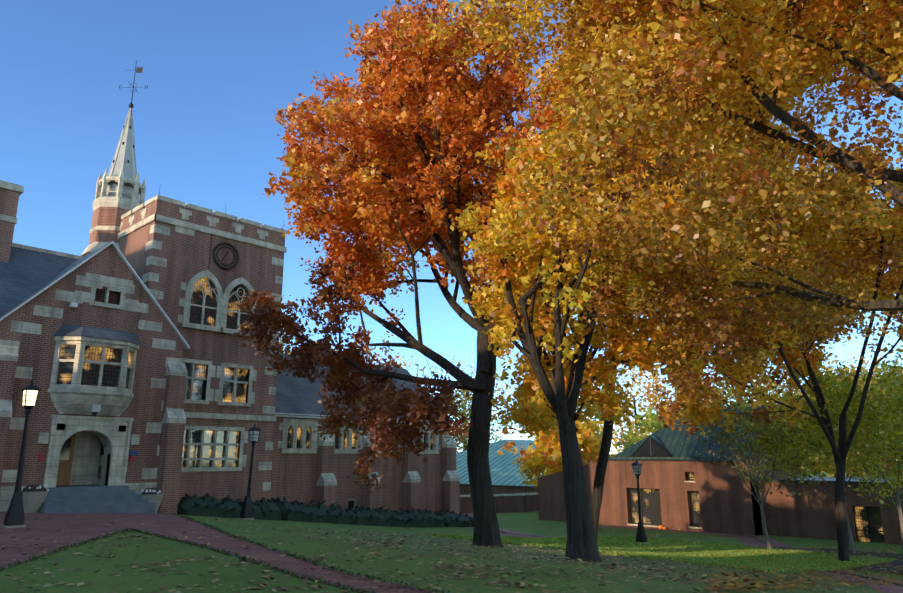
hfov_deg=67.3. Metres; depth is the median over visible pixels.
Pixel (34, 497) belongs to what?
planter
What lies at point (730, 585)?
fallen leaves mulch
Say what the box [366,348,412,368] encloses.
tree
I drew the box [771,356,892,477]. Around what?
tree
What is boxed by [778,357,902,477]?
tree
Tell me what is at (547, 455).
tree
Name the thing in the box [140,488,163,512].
planter
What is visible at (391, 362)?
tree
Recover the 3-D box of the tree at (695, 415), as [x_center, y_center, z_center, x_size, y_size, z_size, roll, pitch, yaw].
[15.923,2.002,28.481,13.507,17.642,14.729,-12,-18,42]
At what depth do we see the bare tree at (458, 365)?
49.52 m
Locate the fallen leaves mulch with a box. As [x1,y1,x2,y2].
[600,528,902,592]
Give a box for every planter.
[21,484,48,512]
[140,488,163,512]
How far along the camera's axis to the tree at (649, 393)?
128.71 m
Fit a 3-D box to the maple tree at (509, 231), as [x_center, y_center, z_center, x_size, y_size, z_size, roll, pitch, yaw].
[3.971,0.391,18.078,8.566,13.220,8.633,-12,-18,42]
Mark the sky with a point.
(215, 73)
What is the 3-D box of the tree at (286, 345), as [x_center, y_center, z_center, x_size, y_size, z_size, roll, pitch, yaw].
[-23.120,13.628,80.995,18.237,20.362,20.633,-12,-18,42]
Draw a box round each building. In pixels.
[0,61,459,513]
[456,439,591,512]
[538,405,902,544]
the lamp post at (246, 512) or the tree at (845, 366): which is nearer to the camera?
the lamp post at (246, 512)
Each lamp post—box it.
[1,379,40,527]
[238,425,260,519]
[631,458,647,542]
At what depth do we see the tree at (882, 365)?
78.89 m
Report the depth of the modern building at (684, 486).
42.19 m
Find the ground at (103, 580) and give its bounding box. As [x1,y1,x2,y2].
[0,462,902,592]
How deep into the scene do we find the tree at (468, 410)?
127.45 m
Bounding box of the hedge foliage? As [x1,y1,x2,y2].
[177,493,473,525]
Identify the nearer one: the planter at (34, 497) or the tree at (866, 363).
the planter at (34, 497)
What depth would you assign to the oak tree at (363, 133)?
21.68 m
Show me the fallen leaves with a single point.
(607, 566)
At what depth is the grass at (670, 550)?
26.59 m
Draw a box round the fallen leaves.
[0,517,902,592]
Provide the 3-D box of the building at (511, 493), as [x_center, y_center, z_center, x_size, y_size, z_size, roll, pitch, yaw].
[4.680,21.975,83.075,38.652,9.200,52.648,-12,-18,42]
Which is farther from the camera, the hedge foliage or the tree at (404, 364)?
the tree at (404, 364)
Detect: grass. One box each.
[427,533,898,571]
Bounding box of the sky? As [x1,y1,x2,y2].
[0,0,902,453]
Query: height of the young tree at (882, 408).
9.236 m
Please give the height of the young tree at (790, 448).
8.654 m
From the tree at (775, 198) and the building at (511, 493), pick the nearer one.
the tree at (775, 198)
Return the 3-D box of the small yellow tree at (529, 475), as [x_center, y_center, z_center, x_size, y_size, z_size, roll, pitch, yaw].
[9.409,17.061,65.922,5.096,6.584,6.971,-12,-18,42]
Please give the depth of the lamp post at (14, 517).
18.69 m
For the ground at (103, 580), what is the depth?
12.97 m
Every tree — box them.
[256,0,569,547]
[279,332,299,353]
[326,340,408,370]
[364,353,471,398]
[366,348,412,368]
[415,0,902,409]
[443,362,514,451]
[450,77,766,561]
[497,414,614,487]
[511,443,547,484]
[528,27,818,541]
[593,366,673,454]
[616,405,688,449]
[641,369,800,418]
[652,138,902,561]
[677,371,820,549]
[723,381,863,476]
[724,361,902,553]
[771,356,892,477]
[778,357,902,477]
[781,343,902,551]
[786,354,901,476]
[862,360,902,451]
[871,357,902,475]
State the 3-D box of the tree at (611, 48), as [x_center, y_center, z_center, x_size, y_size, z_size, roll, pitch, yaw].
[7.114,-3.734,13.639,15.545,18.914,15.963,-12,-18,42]
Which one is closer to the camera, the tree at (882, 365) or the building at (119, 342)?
the building at (119, 342)
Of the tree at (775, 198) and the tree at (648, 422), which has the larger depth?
the tree at (648, 422)
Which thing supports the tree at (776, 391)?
on the ground at (103, 580)
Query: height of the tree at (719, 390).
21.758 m
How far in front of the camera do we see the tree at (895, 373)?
57.41 m

